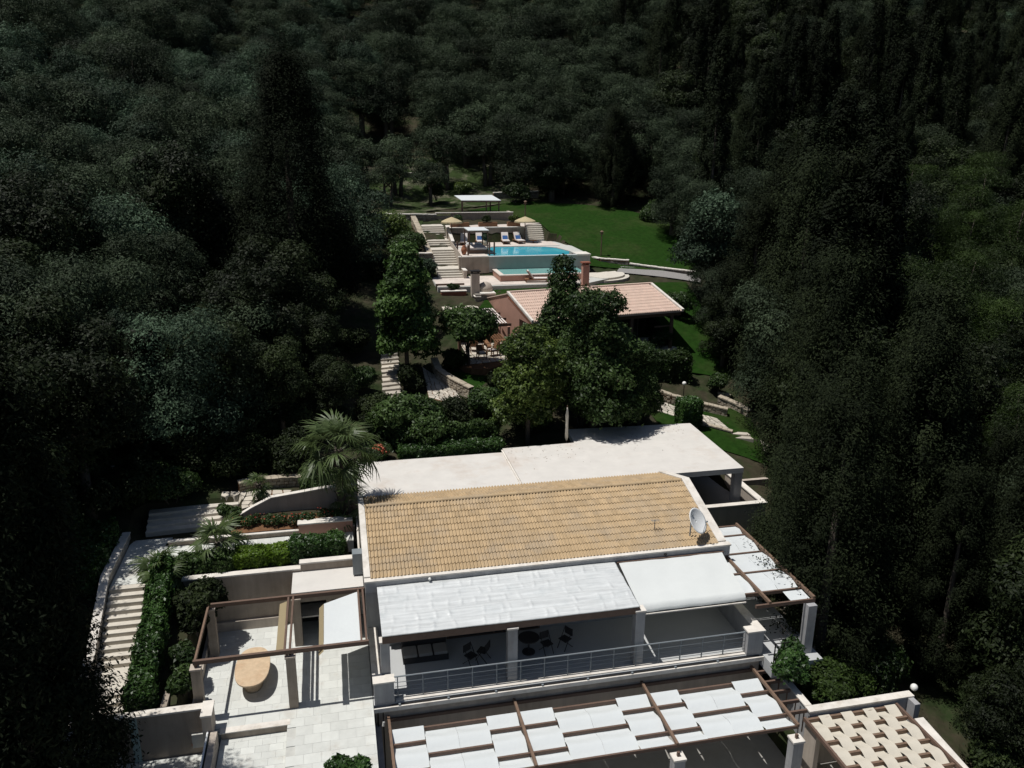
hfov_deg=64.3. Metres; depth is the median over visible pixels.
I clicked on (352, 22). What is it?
olive tree
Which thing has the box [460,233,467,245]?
sun lounger
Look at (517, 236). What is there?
sun lounger
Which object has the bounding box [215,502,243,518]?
bush
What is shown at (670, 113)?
olive tree
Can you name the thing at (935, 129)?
olive tree
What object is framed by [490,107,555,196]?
olive tree
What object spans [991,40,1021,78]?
olive tree
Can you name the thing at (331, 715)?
patio floor
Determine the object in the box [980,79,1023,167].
juniper tree
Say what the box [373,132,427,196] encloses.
olive tree
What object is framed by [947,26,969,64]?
oak tree
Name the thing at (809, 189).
juniper tree
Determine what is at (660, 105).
olive tree
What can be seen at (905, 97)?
olive tree
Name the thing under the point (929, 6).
cypress tree
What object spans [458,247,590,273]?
swimming pool
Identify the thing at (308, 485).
bush
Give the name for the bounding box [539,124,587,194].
olive tree
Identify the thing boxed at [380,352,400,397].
garden stairs
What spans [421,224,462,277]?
stairs
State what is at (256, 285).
oak tree
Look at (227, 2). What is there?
olive tree
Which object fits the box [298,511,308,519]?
rose bush
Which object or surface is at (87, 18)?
olive tree
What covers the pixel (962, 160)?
oak tree
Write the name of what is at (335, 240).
oak tree
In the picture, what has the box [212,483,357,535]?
curved wall
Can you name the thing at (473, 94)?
olive tree
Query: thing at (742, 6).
oak tree
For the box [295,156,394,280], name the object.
olive tree
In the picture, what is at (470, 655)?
folding chair
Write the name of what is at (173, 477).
bush
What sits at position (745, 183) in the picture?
olive tree
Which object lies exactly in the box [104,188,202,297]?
olive tree
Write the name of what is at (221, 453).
bush
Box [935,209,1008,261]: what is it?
pine tree
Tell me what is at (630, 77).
olive tree
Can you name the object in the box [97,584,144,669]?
garden stairs
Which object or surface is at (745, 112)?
juniper tree
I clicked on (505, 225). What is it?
terrace
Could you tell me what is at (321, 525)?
bed kerb
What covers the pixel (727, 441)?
lawn
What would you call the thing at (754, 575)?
pergola
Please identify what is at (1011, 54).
juniper tree
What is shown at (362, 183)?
olive tree
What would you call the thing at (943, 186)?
oak tree
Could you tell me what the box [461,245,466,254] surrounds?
urn
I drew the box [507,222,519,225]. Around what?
planter
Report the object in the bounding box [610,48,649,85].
olive tree
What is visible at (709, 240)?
olive tree
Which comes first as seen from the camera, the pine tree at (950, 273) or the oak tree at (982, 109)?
the pine tree at (950, 273)
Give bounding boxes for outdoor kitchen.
[291,567,363,625]
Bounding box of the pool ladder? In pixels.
[489,242,494,255]
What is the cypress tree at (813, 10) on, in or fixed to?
on the terrain at (938, 708)
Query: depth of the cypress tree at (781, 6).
147.51 m
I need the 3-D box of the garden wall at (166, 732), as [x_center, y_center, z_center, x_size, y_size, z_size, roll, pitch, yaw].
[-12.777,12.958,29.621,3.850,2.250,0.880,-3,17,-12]
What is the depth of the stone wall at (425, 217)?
85.07 m
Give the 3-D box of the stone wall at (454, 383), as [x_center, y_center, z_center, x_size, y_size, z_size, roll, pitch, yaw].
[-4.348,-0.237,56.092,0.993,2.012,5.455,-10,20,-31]
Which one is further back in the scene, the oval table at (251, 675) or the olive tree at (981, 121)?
the olive tree at (981, 121)
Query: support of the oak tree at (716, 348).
on the lawn at (688, 336)
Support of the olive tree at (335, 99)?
on the terrain at (938, 708)
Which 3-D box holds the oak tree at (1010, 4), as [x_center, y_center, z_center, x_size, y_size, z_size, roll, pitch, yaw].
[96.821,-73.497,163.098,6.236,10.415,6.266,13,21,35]
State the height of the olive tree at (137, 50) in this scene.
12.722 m
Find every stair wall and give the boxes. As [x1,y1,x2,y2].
[58,532,130,767]
[445,225,467,277]
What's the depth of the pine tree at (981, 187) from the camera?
76.76 m
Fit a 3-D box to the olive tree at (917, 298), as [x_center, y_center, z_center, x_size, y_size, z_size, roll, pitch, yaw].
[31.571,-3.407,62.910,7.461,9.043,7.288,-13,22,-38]
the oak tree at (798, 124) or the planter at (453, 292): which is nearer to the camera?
the planter at (453, 292)
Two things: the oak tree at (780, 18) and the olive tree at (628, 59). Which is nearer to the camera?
the olive tree at (628, 59)
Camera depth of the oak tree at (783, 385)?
47.48 m
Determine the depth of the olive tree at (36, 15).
98.18 m
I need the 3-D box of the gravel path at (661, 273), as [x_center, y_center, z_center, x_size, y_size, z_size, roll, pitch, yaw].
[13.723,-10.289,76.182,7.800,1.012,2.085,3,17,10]
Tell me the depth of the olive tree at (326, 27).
131.88 m
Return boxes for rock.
[717,392,730,398]
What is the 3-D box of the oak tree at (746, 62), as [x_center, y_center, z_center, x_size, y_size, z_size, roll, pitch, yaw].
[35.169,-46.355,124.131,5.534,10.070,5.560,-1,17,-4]
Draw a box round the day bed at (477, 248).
[463,227,488,253]
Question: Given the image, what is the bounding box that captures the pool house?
[487,261,683,354]
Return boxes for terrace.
[449,223,539,230]
[459,350,507,374]
[499,730,907,767]
[732,566,822,677]
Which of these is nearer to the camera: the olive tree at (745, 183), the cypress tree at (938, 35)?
the olive tree at (745, 183)
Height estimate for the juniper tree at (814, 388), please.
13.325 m
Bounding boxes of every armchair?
[469,340,477,351]
[476,344,486,359]
[487,342,499,356]
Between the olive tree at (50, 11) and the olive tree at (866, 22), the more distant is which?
the olive tree at (866, 22)
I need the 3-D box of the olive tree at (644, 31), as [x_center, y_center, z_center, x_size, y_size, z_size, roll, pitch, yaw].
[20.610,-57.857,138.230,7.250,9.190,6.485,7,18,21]
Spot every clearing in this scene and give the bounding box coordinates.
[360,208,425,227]
[363,153,530,212]
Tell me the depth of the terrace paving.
60.41 m
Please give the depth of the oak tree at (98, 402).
36.34 m
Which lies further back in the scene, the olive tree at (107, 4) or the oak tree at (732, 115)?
the olive tree at (107, 4)
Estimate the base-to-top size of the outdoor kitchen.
2.520 m
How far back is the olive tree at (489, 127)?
102.57 m
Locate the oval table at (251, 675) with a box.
[235,647,269,692]
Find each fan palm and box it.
[126,542,187,591]
[187,511,251,560]
[240,472,272,504]
[290,409,383,515]
[327,485,369,532]
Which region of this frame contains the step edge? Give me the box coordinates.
[220,719,289,739]
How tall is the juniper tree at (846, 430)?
14.990 m
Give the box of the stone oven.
[469,270,495,301]
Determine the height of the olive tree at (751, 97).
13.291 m
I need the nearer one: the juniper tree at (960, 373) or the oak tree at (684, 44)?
the juniper tree at (960, 373)
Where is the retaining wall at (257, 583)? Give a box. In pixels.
[160,555,364,707]
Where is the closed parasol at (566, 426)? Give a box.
[565,405,568,442]
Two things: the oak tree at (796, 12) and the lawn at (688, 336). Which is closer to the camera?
the lawn at (688, 336)
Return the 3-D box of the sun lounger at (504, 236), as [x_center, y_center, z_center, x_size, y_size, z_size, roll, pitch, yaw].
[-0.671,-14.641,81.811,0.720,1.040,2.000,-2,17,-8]
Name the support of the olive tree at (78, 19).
on the terrain at (938, 708)
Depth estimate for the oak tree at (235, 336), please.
42.29 m
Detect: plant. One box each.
[447,283,459,289]
[453,214,462,220]
[481,215,490,221]
[508,214,517,221]
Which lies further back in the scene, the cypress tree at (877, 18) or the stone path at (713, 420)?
the cypress tree at (877, 18)
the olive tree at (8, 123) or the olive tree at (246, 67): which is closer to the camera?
the olive tree at (8, 123)
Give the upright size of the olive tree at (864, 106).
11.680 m
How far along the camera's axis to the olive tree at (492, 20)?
135.76 m
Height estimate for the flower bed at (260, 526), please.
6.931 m
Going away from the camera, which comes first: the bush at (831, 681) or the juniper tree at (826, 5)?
the bush at (831, 681)
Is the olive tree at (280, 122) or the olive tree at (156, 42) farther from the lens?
the olive tree at (156, 42)
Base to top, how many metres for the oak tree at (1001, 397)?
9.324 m
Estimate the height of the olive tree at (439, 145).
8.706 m
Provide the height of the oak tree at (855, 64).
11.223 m
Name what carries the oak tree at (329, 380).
on the terrain at (938, 708)
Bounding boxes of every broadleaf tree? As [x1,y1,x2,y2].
[372,239,446,363]
[487,322,568,445]
[536,253,584,404]
[554,284,648,429]
[622,339,666,425]
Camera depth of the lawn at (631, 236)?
85.28 m
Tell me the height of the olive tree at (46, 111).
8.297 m
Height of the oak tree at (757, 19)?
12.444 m
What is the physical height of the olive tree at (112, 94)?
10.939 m
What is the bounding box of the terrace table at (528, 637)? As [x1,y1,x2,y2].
[518,631,538,655]
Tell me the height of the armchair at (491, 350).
0.950 m
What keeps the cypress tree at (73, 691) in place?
on the terrain at (938, 708)
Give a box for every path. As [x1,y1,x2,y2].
[169,532,353,556]
[221,490,291,508]
[422,367,459,400]
[617,266,699,281]
[658,403,727,427]
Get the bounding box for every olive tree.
[0,0,29,51]
[0,0,88,74]
[0,8,36,64]
[0,20,48,89]
[0,47,48,113]
[0,51,32,106]
[0,58,30,110]
[0,76,41,123]
[0,87,20,122]
[0,97,32,121]
[0,105,100,232]
[0,108,37,156]
[0,146,63,237]
[0,151,127,258]
[0,255,117,361]
[1,0,65,45]
[2,12,70,64]
[2,131,106,192]
[4,67,115,148]
[24,101,93,135]
[28,240,168,359]
[29,4,90,58]
[31,61,116,131]
[42,46,108,81]
[45,185,181,309]
[48,36,115,77]
[51,0,82,39]
[52,71,144,140]
[55,119,123,194]
[61,0,83,23]
[67,33,109,65]
[71,43,147,84]
[74,132,167,220]
[76,6,114,39]
[80,0,123,29]
[83,136,214,249]
[85,24,151,67]
[85,73,125,100]
[86,0,141,33]
[87,223,215,329]
[92,17,130,35]
[94,38,175,109]
[95,303,192,445]
[98,90,168,174]
[103,108,202,192]
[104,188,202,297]
[111,13,165,44]
[111,30,170,61]
[111,77,183,123]
[112,49,190,97]
[116,0,187,53]
[120,92,220,183]
[152,297,282,433]
[156,87,198,105]
[157,10,182,51]
[157,43,193,77]
[162,0,193,17]
[162,95,250,158]
[164,11,212,67]
[167,13,224,66]
[167,58,199,97]
[168,49,216,79]
[172,104,218,143]
[173,76,230,99]
[177,0,235,51]
[181,94,216,109]
[184,62,220,92]
[184,90,223,105]
[190,122,273,188]
[191,187,267,257]
[198,156,263,195]
[199,50,253,87]
[199,65,261,118]
[202,0,240,48]
[202,142,282,224]
[208,93,289,157]
[212,33,243,67]
[219,246,301,288]
[220,0,238,22]
[221,39,279,90]
[227,86,262,150]
[229,0,271,30]
[231,161,341,251]
[235,7,285,53]
[235,41,267,77]
[237,0,271,37]
[237,26,284,58]
[241,34,281,66]
[242,0,277,12]
[246,110,311,132]
[264,9,280,35]
[267,119,341,173]
[269,11,298,50]
[272,140,363,232]
[275,0,312,37]
[276,21,326,62]
[278,1,323,49]
[283,72,325,142]
[284,76,339,109]
[288,46,330,85]
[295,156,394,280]
[296,45,331,86]
[301,67,359,119]
[304,37,339,77]
[307,16,339,43]
[311,83,327,111]
[311,111,361,169]
[314,100,334,142]
[316,87,350,131]
[318,21,352,62]
[318,23,368,78]
[324,54,389,136]
[326,35,365,62]
[329,113,363,153]
[334,40,384,113]
[335,159,373,203]
[336,11,374,41]
[337,137,386,196]
[355,4,402,51]
[357,58,414,139]
[357,76,402,123]
[360,28,391,69]
[362,155,410,206]
[366,32,417,98]
[371,0,413,38]
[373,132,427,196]
[375,30,428,107]
[389,7,421,46]
[405,68,452,124]
[407,157,449,205]
[408,76,468,157]
[410,33,444,76]
[411,39,470,104]
[413,22,443,50]
[416,124,477,189]
[424,18,475,71]
[426,3,457,44]
[430,106,462,146]
[431,53,476,102]
[433,0,481,53]
[438,75,497,137]
[443,98,496,167]
[452,35,491,85]
[455,9,484,35]
[456,68,497,132]
[464,10,509,71]
[465,128,515,185]
[471,24,522,84]
[481,110,525,180]
[482,89,540,159]
[483,82,517,114]
[484,11,537,81]
[487,34,546,93]
[489,77,538,138]
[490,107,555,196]
[508,48,564,117]
[508,66,541,114]
[511,0,560,47]
[522,92,580,145]
[522,120,584,201]
[526,9,572,46]
[526,70,582,120]
[527,38,553,62]
[530,119,585,174]
[533,37,572,72]
[537,42,587,95]
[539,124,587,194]
[549,104,589,129]
[552,4,592,50]
[559,60,608,115]
[568,119,596,164]
[569,131,631,198]
[570,104,635,167]
[572,49,606,83]
[573,0,615,47]
[575,42,623,108]
[588,80,653,145]
[589,0,639,37]
[597,71,633,110]
[598,69,641,111]
[599,22,646,76]
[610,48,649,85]
[618,14,652,52]
[621,97,672,170]
[624,104,672,177]
[628,74,670,109]
[630,51,669,81]
[630,114,682,195]
[634,80,668,106]
[644,0,681,46]
[645,133,700,184]
[645,156,699,235]
[659,135,719,201]
[662,105,699,155]
[666,106,709,164]
[666,186,751,292]
[670,174,723,237]
[674,0,710,38]
[685,194,762,293]
[686,261,750,323]
[712,123,748,174]
[718,164,783,251]
[723,275,806,421]
[727,139,784,172]
[727,165,774,197]
[738,75,798,138]
[780,12,816,39]
[790,98,833,121]
[793,20,849,85]
[827,0,873,67]
[842,97,895,136]
[864,12,908,54]
[879,87,912,105]
[898,282,967,328]
[901,259,936,298]
[914,120,954,147]
[938,187,1017,244]
[959,20,1015,76]
[962,117,988,146]
[962,119,1014,167]
[965,264,1023,379]
[970,84,1000,128]
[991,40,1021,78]
[996,20,1021,65]
[999,57,1023,80]
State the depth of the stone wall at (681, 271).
76.95 m
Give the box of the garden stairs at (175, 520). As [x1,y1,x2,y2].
[145,502,238,536]
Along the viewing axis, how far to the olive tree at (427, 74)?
115.84 m
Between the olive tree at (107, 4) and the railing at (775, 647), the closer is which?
the railing at (775, 647)
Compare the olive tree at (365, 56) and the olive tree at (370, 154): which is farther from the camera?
the olive tree at (365, 56)
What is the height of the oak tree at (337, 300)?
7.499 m
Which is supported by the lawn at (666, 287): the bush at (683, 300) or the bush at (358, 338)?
the bush at (683, 300)
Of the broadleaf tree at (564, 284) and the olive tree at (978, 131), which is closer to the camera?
the broadleaf tree at (564, 284)
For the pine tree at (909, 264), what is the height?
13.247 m
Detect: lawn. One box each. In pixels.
[441,371,505,392]
[463,200,697,270]
[479,282,706,336]
[650,404,767,464]
[658,311,730,377]
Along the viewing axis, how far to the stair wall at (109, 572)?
33.84 m
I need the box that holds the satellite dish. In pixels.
[689,508,707,535]
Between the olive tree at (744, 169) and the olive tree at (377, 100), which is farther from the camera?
the olive tree at (377, 100)
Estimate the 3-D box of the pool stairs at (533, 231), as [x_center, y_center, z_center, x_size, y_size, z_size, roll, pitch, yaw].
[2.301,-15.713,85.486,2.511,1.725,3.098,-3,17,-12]
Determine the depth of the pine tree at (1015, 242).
70.43 m
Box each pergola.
[189,587,368,708]
[387,665,807,767]
[454,195,500,211]
[458,308,510,350]
[718,523,816,686]
[803,703,962,767]
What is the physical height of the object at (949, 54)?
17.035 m
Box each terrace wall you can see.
[435,211,513,220]
[449,226,524,239]
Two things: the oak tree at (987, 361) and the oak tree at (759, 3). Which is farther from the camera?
the oak tree at (759, 3)
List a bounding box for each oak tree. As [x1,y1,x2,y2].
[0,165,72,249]
[0,173,106,315]
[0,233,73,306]
[0,283,118,482]
[0,333,126,491]
[8,310,164,522]
[76,309,192,457]
[124,132,231,311]
[155,316,271,442]
[177,262,261,368]
[186,188,271,287]
[203,261,310,409]
[231,233,329,353]
[243,335,319,439]
[274,269,350,359]
[281,299,341,398]
[294,203,362,313]
[299,353,360,436]
[596,117,656,202]
[648,66,705,129]
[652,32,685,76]
[679,1,707,45]
[679,161,734,209]
[680,34,713,76]
[688,89,744,125]
[690,146,737,196]
[696,290,747,366]
[699,107,737,147]
[709,0,731,35]
[729,0,761,42]
[729,0,771,25]
[731,6,770,49]
[731,259,794,363]
[732,45,761,82]
[733,69,761,93]
[744,28,781,72]
[761,11,785,31]
[767,323,891,503]
[769,113,822,162]
[773,0,799,16]
[793,126,824,152]
[795,0,828,17]
[797,89,845,114]
[809,17,825,34]
[827,0,857,18]
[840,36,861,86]
[842,56,884,93]
[844,10,873,45]
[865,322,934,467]
[872,0,915,11]
[876,134,921,171]
[884,10,916,42]
[886,181,941,293]
[906,11,923,36]
[907,175,949,274]
[908,151,949,198]
[911,75,951,132]
[911,129,933,158]
[912,131,983,188]
[925,177,984,260]
[933,117,973,147]
[939,141,998,190]
[940,95,980,141]
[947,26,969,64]
[949,657,1023,767]
[951,159,1002,189]
[959,0,977,23]
[960,335,1014,466]
[962,6,1005,39]
[962,249,1023,322]
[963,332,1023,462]
[968,9,1013,39]
[969,99,1014,158]
[970,588,1023,722]
[974,371,1023,464]
[985,309,1023,398]
[996,175,1023,230]
[997,0,1014,8]
[1003,164,1023,208]
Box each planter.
[436,283,466,295]
[450,222,469,226]
[478,222,496,226]
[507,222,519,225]
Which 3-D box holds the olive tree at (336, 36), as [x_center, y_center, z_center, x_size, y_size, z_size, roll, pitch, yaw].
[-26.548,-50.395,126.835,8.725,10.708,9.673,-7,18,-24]
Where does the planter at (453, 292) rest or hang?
on the terrain at (938, 708)
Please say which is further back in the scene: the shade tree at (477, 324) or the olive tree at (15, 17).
the olive tree at (15, 17)
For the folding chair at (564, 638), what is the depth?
34.98 m
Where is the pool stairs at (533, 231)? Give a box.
[525,224,543,240]
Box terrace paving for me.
[461,342,506,365]
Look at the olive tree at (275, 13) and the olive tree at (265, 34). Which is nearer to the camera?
the olive tree at (265, 34)
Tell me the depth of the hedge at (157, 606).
33.04 m
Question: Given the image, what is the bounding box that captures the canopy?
[377,562,639,643]
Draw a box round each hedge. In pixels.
[59,515,121,597]
[119,626,166,712]
[136,552,176,645]
[176,547,234,578]
[232,540,290,569]
[286,528,346,564]
[395,435,505,459]
[432,417,502,442]
[622,347,694,383]
[673,395,703,428]
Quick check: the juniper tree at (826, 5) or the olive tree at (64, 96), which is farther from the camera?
the juniper tree at (826, 5)
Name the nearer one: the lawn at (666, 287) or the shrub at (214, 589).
the shrub at (214, 589)
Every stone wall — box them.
[237,473,318,492]
[367,213,436,221]
[411,216,432,258]
[416,252,431,259]
[431,357,473,397]
[493,191,538,198]
[592,256,628,264]
[629,263,691,274]
[660,389,727,416]
[701,421,732,432]
[718,395,751,416]
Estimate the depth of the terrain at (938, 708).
51.19 m
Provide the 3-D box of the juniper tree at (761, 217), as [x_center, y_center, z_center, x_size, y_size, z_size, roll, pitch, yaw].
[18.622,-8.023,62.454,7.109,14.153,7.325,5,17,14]
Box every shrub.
[163,663,191,696]
[166,639,194,670]
[170,589,217,636]
[182,575,231,609]
[364,441,393,461]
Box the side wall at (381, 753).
[375,712,385,767]
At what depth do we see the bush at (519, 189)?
95.19 m
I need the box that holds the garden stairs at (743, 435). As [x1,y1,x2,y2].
[732,432,753,442]
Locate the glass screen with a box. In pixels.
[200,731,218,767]
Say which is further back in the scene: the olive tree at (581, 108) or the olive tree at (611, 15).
the olive tree at (611, 15)
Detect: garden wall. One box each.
[104,700,215,763]
[770,677,967,767]
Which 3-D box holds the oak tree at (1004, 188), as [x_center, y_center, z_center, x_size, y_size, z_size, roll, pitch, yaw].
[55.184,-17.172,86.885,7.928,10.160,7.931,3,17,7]
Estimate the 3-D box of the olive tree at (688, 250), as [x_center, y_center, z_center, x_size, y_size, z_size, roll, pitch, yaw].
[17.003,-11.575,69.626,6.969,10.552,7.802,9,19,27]
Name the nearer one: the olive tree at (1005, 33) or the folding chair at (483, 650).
the folding chair at (483, 650)
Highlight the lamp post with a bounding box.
[600,231,603,255]
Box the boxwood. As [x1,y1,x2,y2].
[770,634,811,684]
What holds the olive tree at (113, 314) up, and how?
on the terrain at (938, 708)
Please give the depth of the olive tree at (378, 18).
132.92 m
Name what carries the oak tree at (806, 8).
on the terrain at (938, 708)
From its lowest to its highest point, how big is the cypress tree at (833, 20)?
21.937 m
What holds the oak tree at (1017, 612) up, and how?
on the terrain at (938, 708)
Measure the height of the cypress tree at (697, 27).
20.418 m
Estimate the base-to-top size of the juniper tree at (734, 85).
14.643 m
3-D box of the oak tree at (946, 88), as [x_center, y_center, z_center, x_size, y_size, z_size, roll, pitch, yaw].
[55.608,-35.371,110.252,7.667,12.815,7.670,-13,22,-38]
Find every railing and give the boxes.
[394,631,745,697]
[773,624,795,663]
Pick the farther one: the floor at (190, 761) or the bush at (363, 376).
the bush at (363, 376)
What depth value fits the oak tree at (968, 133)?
102.52 m
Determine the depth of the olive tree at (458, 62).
121.08 m
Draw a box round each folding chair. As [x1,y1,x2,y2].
[463,641,478,669]
[475,640,490,663]
[539,630,553,656]
[557,625,572,651]
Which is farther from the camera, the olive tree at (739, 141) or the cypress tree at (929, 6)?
the cypress tree at (929, 6)
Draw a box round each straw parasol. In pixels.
[441,217,461,232]
[514,217,535,239]
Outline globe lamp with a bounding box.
[910,683,917,694]
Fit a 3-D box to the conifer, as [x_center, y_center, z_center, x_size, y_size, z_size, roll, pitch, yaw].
[-15.038,-13.562,57.145,10.532,20.902,10.779,-3,17,-12]
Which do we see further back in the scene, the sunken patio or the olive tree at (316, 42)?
the olive tree at (316, 42)
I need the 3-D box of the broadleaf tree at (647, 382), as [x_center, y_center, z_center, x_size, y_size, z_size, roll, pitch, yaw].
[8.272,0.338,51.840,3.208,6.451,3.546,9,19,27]
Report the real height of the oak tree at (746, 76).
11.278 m
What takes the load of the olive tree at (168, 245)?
on the terrain at (938, 708)
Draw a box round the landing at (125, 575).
[110,537,172,586]
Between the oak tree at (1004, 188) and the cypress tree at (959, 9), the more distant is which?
the cypress tree at (959, 9)
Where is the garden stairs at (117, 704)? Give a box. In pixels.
[76,689,125,767]
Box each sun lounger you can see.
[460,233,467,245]
[475,232,481,241]
[501,232,509,243]
[512,232,525,243]
[524,270,547,282]
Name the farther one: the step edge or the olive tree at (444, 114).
the olive tree at (444, 114)
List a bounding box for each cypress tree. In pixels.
[0,308,148,767]
[660,0,684,61]
[682,6,709,125]
[692,27,737,238]
[697,0,724,103]
[729,20,747,95]
[741,50,760,117]
[741,62,774,172]
[754,60,779,166]
[759,0,773,19]
[763,115,846,364]
[767,0,788,26]
[768,46,793,141]
[775,176,866,429]
[778,10,811,127]
[798,18,822,100]
[809,0,827,19]
[810,5,842,122]
[825,82,868,185]
[849,85,894,173]
[849,136,912,370]
[853,0,889,126]
[864,132,916,338]
[882,30,920,158]
[893,101,917,177]
[905,0,941,99]
[912,7,949,138]
[941,30,977,160]
[953,0,963,29]
[968,0,999,87]
[979,19,1000,95]
[984,68,1019,198]
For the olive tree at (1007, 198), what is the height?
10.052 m
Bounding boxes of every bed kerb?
[167,516,355,546]
[192,632,209,703]
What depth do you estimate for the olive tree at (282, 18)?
132.40 m
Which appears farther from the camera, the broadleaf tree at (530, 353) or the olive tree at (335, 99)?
the olive tree at (335, 99)
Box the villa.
[352,423,767,767]
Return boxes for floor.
[121,753,201,767]
[191,615,378,767]
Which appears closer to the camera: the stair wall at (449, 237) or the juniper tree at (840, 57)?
the stair wall at (449, 237)
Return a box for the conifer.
[221,31,374,316]
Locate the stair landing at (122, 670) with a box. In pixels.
[95,666,128,690]
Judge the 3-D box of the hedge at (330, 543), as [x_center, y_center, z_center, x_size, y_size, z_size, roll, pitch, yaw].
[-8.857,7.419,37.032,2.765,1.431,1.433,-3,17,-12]
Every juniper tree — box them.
[588,102,638,207]
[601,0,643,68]
[631,5,683,98]
[635,0,655,47]
[703,187,786,361]
[710,29,735,72]
[711,68,744,118]
[724,133,852,419]
[726,88,774,188]
[730,128,808,279]
[736,236,868,469]
[739,359,923,675]
[744,358,873,600]
[761,223,891,514]
[771,335,911,610]
[777,126,887,365]
[814,0,847,33]
[821,23,844,89]
[844,294,1000,611]
[847,350,1008,606]
[856,0,906,100]
[861,273,895,366]
[867,254,990,568]
[891,301,983,528]
[893,455,1009,689]
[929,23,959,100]
[942,425,1023,669]
[951,408,1023,600]
[957,0,965,30]
[968,74,1023,202]
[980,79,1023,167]
[986,419,1023,550]
[991,0,1023,90]
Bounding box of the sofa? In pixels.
[401,637,448,664]
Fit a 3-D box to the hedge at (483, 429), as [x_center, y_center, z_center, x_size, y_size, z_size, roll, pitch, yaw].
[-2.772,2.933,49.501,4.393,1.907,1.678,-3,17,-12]
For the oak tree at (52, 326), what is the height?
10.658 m
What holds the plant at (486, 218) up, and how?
in the planter at (487, 224)
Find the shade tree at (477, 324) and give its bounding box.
[435,303,499,364]
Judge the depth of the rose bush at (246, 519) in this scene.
38.40 m
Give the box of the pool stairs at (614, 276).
[589,271,628,282]
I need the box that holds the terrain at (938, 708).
[10,0,1023,767]
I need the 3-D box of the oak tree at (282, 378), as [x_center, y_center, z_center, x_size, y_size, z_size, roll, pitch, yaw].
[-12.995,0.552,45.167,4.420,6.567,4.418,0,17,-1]
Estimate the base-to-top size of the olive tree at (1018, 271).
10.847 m
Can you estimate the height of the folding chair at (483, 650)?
0.915 m
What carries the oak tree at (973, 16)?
on the terrain at (938, 708)
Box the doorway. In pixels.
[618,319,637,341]
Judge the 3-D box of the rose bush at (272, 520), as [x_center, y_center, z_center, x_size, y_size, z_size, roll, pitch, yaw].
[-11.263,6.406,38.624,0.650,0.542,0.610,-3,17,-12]
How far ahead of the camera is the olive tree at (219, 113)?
76.42 m
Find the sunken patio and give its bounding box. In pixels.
[216,731,286,767]
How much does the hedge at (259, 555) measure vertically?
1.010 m
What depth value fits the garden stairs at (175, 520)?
39.44 m
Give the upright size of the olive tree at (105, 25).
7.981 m
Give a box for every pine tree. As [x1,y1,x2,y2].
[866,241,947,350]
[884,252,985,356]
[903,162,938,192]
[903,202,974,281]
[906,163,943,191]
[923,165,1014,259]
[925,248,1014,343]
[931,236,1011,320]
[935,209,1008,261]
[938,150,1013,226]
[951,292,1023,383]
[967,379,1023,475]
[968,287,1023,377]
[978,196,1023,318]
[983,203,1023,264]
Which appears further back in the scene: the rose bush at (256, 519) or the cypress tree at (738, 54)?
the cypress tree at (738, 54)
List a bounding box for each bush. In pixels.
[140,457,202,504]
[152,421,217,470]
[198,430,271,478]
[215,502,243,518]
[230,515,242,525]
[241,514,253,525]
[249,513,260,524]
[259,513,271,524]
[261,424,310,476]
[268,514,280,525]
[275,512,287,523]
[286,513,299,523]
[298,462,333,489]
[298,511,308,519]
[304,512,315,519]
[316,507,327,517]
[323,752,372,767]
[325,507,335,517]
[330,508,341,516]
[333,326,371,354]
[340,365,377,391]
[352,391,391,428]
[355,252,389,279]
[365,390,449,449]
[370,210,411,243]
[385,229,426,254]
[396,362,427,390]
[418,258,437,274]
[422,182,444,200]
[427,393,471,426]
[430,304,439,324]
[441,348,468,369]
[454,181,471,194]
[467,384,502,417]
[484,367,502,387]
[501,180,530,202]
[506,397,560,430]
[533,171,563,194]
[559,386,616,426]
[639,198,668,219]
[648,330,675,346]
[666,291,693,315]
[672,214,687,236]
[706,371,730,391]
[793,654,856,704]
[814,647,876,698]
[860,636,913,694]
[963,735,1023,767]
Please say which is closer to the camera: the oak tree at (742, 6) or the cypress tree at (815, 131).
the cypress tree at (815, 131)
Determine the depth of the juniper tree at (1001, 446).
42.00 m
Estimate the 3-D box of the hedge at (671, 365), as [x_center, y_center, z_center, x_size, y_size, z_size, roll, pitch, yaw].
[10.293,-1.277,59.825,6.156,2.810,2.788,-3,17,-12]
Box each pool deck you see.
[432,276,608,292]
[454,241,581,255]
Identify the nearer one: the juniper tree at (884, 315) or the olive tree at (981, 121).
the juniper tree at (884, 315)
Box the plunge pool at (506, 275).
[492,267,580,281]
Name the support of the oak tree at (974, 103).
on the terrain at (938, 708)
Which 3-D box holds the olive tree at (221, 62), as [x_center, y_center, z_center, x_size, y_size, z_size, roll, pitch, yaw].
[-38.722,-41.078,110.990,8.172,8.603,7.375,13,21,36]
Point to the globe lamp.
(913, 686)
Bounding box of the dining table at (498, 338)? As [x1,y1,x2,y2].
[483,334,505,351]
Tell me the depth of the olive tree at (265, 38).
116.19 m
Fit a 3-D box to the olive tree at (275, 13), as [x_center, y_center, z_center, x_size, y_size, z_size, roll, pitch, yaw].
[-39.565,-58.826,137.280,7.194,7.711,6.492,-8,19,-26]
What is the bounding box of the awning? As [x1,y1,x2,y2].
[616,551,745,614]
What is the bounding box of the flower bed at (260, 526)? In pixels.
[231,513,328,533]

